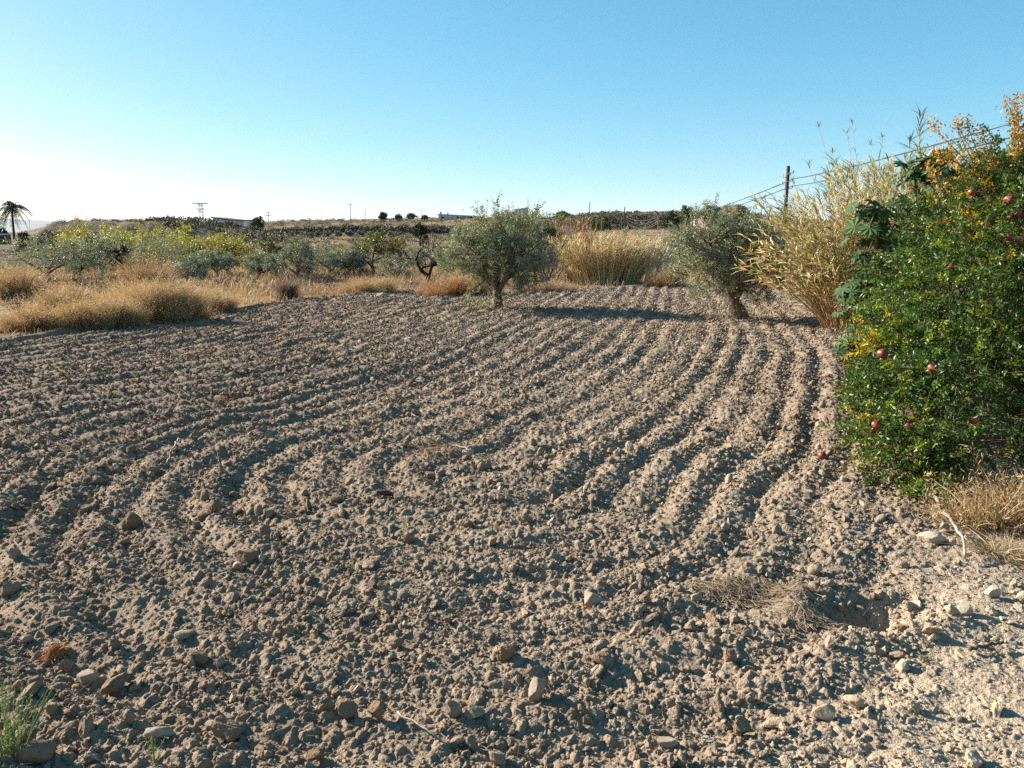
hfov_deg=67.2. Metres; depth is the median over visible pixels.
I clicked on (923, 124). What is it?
tall cane
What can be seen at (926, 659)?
green weed
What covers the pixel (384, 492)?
bark strip
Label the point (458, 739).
stone
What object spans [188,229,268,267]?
yellowing tree
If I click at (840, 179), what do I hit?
cane clump
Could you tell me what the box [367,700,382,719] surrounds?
earth clod
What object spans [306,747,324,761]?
earth clod
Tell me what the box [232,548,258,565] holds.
earth clod
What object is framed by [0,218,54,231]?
hills
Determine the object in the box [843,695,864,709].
stone
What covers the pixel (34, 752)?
rock
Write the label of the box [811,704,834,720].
stone
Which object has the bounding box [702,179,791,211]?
cable
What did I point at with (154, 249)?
olive tree
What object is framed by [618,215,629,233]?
green bush
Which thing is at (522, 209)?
house
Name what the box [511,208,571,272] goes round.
tree
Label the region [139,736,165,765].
green weed
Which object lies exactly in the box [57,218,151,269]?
yellowing tree
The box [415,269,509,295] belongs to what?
grass tuft
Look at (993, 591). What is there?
stone
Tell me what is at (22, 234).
round tree
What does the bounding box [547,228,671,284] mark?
cane clump
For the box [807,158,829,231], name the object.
tall cane
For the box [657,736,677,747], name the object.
stone
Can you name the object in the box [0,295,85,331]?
grass tuft
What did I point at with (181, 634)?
stone
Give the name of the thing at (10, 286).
grass tuft
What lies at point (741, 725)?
earth clod
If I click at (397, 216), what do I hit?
round tree
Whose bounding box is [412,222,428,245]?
pine tree
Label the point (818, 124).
tall cane
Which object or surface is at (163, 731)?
stone
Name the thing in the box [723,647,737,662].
earth clod
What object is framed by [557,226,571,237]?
wall
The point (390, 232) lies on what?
olive bush
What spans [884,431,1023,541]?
grass tuft
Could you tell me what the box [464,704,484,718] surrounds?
stone
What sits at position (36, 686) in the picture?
soil clods
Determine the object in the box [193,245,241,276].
olive tree
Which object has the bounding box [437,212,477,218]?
house
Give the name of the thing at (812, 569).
stone
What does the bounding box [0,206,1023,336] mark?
ground
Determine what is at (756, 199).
cable
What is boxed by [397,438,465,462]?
grass wisp
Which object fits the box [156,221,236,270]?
yellowing tree
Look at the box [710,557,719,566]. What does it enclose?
stone
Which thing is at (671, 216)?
pine tree
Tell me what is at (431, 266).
dead tree
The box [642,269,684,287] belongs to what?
grass tuft
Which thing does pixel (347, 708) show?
earth clod
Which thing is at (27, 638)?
stone
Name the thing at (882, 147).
tall cane
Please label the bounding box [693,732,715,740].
stick
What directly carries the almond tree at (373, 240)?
on the ground at (202, 233)
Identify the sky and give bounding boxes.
[0,0,1023,221]
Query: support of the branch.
on the ploughed field
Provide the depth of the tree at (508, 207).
28.14 m
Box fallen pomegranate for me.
[818,451,825,459]
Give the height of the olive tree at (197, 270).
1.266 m
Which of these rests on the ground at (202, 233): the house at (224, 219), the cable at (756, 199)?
the house at (224, 219)
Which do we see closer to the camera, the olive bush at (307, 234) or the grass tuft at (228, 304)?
the grass tuft at (228, 304)
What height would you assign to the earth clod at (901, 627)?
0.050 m
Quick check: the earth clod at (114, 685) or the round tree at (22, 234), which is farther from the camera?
the round tree at (22, 234)
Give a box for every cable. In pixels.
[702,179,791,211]
[716,186,791,211]
[784,121,1017,174]
[787,127,1023,181]
[794,119,1023,178]
[795,136,1014,185]
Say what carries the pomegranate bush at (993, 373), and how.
on the ploughed field
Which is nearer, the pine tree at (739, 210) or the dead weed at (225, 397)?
the dead weed at (225, 397)
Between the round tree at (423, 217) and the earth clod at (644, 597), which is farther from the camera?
the round tree at (423, 217)
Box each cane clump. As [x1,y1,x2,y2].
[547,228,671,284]
[549,216,596,281]
[644,231,680,282]
[732,228,858,331]
[737,172,936,329]
[804,141,986,312]
[857,136,1022,337]
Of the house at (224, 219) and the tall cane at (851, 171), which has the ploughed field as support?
the tall cane at (851, 171)
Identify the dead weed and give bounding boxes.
[39,641,72,663]
[183,351,213,358]
[213,392,236,403]
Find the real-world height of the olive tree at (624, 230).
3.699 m
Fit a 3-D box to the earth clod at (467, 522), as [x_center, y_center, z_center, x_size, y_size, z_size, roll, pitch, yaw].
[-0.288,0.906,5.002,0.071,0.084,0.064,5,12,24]
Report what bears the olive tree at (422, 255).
on the ground at (202, 233)
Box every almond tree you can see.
[220,236,294,266]
[258,233,282,260]
[274,232,323,268]
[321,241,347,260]
[336,221,413,273]
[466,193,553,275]
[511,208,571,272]
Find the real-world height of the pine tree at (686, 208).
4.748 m
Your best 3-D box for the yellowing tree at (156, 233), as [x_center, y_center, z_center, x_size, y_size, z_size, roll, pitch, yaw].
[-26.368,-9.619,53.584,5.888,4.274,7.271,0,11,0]
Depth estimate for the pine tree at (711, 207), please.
97.52 m
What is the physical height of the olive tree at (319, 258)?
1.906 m
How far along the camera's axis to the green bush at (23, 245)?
76.24 m
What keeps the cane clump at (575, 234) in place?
on the ground at (202, 233)
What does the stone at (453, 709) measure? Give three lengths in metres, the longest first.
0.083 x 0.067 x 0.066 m
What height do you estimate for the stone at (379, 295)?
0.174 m
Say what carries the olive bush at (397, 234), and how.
on the ground at (202, 233)
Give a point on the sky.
(110, 109)
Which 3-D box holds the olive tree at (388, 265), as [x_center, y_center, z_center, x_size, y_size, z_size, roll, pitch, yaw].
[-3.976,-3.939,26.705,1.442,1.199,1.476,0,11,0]
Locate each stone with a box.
[20,635,33,642]
[76,669,98,683]
[143,726,174,737]
[174,630,195,639]
[205,720,213,729]
[216,657,225,667]
[376,293,387,297]
[445,699,461,717]
[450,735,463,744]
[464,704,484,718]
[528,677,545,701]
[575,540,582,550]
[584,591,601,607]
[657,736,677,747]
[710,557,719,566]
[721,522,729,531]
[807,564,822,574]
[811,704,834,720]
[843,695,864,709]
[917,531,946,544]
[956,600,972,615]
[965,748,982,759]
[984,585,1000,596]
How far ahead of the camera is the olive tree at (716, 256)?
16.05 m
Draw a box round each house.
[211,217,244,224]
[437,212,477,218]
[515,207,528,216]
[697,217,711,237]
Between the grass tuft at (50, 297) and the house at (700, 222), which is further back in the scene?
the house at (700, 222)
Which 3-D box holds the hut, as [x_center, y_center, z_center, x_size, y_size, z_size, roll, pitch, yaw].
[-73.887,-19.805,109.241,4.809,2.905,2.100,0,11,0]
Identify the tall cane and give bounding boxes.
[759,193,836,301]
[786,170,825,249]
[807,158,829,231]
[817,121,846,244]
[829,145,845,236]
[842,126,858,263]
[849,118,864,246]
[865,139,879,198]
[877,132,887,199]
[894,131,924,195]
[905,101,929,199]
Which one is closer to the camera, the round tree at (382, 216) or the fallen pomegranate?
the fallen pomegranate
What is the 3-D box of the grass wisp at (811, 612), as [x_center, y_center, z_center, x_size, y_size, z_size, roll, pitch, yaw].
[1.493,1.212,3.790,0.457,0.274,0.367,0,11,0]
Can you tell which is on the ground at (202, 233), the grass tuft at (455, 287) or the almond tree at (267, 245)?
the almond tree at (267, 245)
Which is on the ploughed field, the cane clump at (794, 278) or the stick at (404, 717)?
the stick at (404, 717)
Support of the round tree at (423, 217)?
on the ground at (202, 233)
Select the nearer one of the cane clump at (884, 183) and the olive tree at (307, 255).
the cane clump at (884, 183)
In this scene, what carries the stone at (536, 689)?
on the ploughed field
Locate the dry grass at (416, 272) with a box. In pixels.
[0,249,1004,336]
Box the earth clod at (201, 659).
[184,651,208,667]
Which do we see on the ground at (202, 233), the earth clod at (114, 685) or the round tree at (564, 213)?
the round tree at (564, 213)
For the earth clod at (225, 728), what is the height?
0.088 m
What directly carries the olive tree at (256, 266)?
on the ground at (202, 233)
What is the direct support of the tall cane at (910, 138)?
on the ploughed field
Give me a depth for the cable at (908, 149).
24.94 m
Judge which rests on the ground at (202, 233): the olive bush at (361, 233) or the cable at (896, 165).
the olive bush at (361, 233)
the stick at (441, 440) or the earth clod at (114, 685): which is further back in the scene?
the stick at (441, 440)
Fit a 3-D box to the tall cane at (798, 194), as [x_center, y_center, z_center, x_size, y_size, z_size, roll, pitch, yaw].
[5.859,-2.573,14.760,1.448,2.977,0.264,0,11,0]
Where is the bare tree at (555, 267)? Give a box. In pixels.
[533,237,573,282]
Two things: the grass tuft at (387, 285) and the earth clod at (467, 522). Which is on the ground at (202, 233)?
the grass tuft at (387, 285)
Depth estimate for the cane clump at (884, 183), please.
13.12 m
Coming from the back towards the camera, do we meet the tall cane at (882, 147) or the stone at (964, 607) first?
the tall cane at (882, 147)
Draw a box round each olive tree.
[0,226,124,281]
[28,233,122,277]
[84,229,214,272]
[163,251,213,283]
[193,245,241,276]
[240,250,287,277]
[260,232,333,279]
[290,235,365,273]
[328,247,378,274]
[376,253,415,281]
[395,241,448,269]
[422,205,562,308]
[520,248,563,273]
[591,225,635,256]
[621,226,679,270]
[662,193,801,319]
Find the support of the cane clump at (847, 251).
on the ground at (202, 233)
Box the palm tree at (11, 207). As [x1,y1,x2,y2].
[0,200,32,238]
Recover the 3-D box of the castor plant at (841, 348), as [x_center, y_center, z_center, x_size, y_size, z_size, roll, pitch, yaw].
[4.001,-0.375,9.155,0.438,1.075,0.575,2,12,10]
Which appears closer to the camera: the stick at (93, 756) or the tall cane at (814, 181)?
the stick at (93, 756)
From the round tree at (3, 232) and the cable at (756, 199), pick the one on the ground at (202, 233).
the round tree at (3, 232)
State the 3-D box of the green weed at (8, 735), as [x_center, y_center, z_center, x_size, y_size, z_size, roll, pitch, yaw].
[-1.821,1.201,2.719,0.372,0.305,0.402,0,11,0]
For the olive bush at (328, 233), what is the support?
on the ground at (202, 233)
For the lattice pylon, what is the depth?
165.75 m
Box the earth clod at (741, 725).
[733,716,750,735]
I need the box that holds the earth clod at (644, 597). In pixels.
[639,593,650,602]
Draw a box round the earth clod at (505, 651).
[494,642,514,661]
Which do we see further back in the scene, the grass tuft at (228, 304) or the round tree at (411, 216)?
the round tree at (411, 216)
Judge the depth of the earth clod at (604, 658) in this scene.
3.39 m
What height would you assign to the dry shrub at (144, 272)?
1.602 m
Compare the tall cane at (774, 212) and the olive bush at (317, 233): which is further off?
the olive bush at (317, 233)
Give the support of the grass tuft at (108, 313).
on the ploughed field
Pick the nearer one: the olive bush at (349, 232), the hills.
the olive bush at (349, 232)
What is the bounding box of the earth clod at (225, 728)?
[211,715,242,741]
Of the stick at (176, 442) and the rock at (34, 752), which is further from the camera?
the stick at (176, 442)
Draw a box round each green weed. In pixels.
[0,669,58,760]
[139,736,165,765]
[894,470,949,500]
[917,651,937,664]
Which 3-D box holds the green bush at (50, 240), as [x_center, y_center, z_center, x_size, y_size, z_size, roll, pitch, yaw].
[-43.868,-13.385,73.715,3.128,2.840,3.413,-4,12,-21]
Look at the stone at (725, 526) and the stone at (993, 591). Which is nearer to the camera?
the stone at (993, 591)
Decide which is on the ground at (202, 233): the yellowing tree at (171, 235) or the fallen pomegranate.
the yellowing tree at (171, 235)
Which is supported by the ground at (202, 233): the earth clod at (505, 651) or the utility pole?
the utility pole
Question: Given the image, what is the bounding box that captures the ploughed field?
[0,284,1023,767]
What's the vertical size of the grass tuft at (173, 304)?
1.242 m
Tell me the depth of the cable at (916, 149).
23.99 m
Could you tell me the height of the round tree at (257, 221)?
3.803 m
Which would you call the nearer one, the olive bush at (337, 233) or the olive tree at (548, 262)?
the olive tree at (548, 262)
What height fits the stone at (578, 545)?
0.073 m
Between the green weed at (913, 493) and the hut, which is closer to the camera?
the green weed at (913, 493)
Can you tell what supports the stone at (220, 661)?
on the ploughed field
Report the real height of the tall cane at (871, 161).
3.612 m
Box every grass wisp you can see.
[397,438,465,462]
[688,569,822,608]
[766,596,859,636]
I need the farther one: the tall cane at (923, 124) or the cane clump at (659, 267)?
the cane clump at (659, 267)
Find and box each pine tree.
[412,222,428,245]
[662,209,679,233]
[679,205,691,228]
[700,205,722,236]
[735,207,745,221]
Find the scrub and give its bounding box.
[0,204,767,309]
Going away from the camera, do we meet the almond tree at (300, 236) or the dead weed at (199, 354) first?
the dead weed at (199, 354)
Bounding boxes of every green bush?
[14,235,48,254]
[34,229,68,253]
[590,220,599,231]
[602,215,610,234]
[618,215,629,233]
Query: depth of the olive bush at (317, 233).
130.25 m
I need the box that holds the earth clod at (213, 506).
[207,500,220,512]
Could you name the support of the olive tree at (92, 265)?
on the ground at (202, 233)
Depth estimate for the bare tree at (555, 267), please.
26.03 m
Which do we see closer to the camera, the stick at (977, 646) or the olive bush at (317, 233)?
the stick at (977, 646)
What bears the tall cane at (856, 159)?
on the ploughed field
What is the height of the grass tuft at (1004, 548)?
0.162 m
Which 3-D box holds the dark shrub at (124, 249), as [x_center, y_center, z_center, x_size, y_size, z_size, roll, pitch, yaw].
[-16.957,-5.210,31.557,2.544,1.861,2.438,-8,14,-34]
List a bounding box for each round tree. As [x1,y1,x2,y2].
[0,227,9,233]
[16,231,29,238]
[248,216,264,229]
[378,212,387,219]
[393,213,402,221]
[406,213,418,218]
[421,215,427,220]
[551,210,570,217]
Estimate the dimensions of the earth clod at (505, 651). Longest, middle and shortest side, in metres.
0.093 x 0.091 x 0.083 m
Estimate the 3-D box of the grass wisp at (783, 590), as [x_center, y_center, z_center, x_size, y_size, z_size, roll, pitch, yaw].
[1.287,1.086,4.082,0.703,0.100,0.407,0,11,0]
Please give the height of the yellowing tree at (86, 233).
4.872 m
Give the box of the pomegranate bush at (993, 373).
[817,91,1023,504]
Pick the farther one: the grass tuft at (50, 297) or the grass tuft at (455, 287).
the grass tuft at (455, 287)
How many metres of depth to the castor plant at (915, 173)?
8.74 m
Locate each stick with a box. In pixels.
[87,751,107,767]
[164,437,178,465]
[397,711,449,745]
[437,438,469,448]
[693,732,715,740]
[968,641,1004,650]
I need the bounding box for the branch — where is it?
[929,493,965,557]
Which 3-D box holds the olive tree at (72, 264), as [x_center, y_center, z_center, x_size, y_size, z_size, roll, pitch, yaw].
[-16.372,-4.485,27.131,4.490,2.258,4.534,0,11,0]
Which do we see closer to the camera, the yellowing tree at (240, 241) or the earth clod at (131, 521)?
the earth clod at (131, 521)
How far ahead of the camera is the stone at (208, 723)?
2.98 m
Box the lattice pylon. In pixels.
[193,203,207,220]
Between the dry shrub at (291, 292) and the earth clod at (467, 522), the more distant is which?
the dry shrub at (291, 292)
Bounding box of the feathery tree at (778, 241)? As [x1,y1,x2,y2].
[741,195,802,261]
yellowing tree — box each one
[38,211,100,257]
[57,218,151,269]
[110,215,171,265]
[124,226,216,268]
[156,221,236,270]
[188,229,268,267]
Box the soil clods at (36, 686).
[0,284,1023,767]
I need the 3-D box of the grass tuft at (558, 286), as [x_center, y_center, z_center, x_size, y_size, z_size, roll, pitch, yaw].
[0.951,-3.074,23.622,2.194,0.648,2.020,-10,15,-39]
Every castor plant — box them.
[831,308,868,385]
[833,193,924,392]
[884,140,967,339]
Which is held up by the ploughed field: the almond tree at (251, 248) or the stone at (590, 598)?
the stone at (590, 598)
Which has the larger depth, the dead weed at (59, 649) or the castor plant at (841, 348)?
the castor plant at (841, 348)
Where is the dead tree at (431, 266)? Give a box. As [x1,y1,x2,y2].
[393,232,446,281]
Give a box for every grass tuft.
[0,257,57,300]
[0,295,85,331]
[15,272,106,314]
[44,283,155,331]
[84,267,232,323]
[87,266,167,302]
[194,287,242,311]
[333,271,403,292]
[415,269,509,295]
[506,276,582,291]
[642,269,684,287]
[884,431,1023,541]
[912,514,1023,570]
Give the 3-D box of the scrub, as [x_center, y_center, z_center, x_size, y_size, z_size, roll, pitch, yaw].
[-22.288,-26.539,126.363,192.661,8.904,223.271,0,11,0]
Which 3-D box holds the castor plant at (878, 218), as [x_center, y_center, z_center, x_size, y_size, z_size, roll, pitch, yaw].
[4.083,-0.913,8.549,1.419,2.345,0.824,-7,14,-32]
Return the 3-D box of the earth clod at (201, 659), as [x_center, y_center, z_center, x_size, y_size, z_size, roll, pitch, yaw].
[-1.420,1.236,3.484,0.114,0.075,0.085,4,6,4]
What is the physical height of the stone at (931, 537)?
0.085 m
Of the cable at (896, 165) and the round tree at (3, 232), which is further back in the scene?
the round tree at (3, 232)
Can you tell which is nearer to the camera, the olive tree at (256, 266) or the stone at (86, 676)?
the stone at (86, 676)
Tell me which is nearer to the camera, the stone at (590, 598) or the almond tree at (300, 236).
the stone at (590, 598)
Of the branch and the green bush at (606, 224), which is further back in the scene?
the green bush at (606, 224)
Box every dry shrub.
[94,243,192,291]
[260,273,315,300]
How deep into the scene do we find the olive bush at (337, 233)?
129.16 m
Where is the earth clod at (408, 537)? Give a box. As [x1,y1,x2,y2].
[403,532,413,543]
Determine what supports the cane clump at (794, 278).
on the ground at (202, 233)
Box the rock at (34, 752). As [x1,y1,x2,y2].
[12,739,56,764]
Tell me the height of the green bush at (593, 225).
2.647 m
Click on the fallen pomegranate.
(822, 455)
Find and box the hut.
[0,234,11,243]
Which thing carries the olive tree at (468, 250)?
on the ploughed field
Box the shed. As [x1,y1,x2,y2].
[244,220,257,227]
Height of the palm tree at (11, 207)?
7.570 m
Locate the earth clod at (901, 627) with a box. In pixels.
[897,624,908,632]
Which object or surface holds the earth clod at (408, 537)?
on the ploughed field
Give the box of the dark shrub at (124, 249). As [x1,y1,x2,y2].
[67,234,132,275]
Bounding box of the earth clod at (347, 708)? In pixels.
[337,698,357,719]
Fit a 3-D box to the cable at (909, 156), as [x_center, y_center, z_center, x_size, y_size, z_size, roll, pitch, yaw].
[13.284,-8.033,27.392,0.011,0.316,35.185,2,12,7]
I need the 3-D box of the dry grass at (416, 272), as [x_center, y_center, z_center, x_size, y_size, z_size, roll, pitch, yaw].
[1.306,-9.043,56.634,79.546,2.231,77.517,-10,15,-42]
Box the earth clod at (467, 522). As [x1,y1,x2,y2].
[462,517,472,527]
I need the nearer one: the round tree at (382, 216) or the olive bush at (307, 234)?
the olive bush at (307, 234)
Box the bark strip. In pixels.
[375,490,395,495]
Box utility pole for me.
[779,166,793,267]
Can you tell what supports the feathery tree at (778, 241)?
on the ground at (202, 233)
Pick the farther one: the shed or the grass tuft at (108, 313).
the shed
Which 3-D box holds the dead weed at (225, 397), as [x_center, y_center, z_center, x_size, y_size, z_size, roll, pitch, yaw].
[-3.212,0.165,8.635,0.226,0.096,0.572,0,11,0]
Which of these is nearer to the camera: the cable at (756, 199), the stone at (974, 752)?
the stone at (974, 752)
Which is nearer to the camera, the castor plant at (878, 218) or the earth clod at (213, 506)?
the earth clod at (213, 506)
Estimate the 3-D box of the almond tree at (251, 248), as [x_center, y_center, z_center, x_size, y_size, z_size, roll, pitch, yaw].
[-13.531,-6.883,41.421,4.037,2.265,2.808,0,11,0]
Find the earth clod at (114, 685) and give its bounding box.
[100,672,129,694]
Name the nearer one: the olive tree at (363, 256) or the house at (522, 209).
the olive tree at (363, 256)
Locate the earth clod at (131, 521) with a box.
[120,512,142,530]
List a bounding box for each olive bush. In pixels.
[304,232,314,237]
[314,230,322,237]
[323,230,331,236]
[334,230,342,236]
[344,229,354,236]
[356,230,365,236]
[386,230,394,236]
[394,231,403,235]
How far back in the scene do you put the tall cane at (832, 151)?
14.50 m
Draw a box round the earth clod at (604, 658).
[589,651,613,665]
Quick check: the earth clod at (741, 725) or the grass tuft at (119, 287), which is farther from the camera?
the grass tuft at (119, 287)

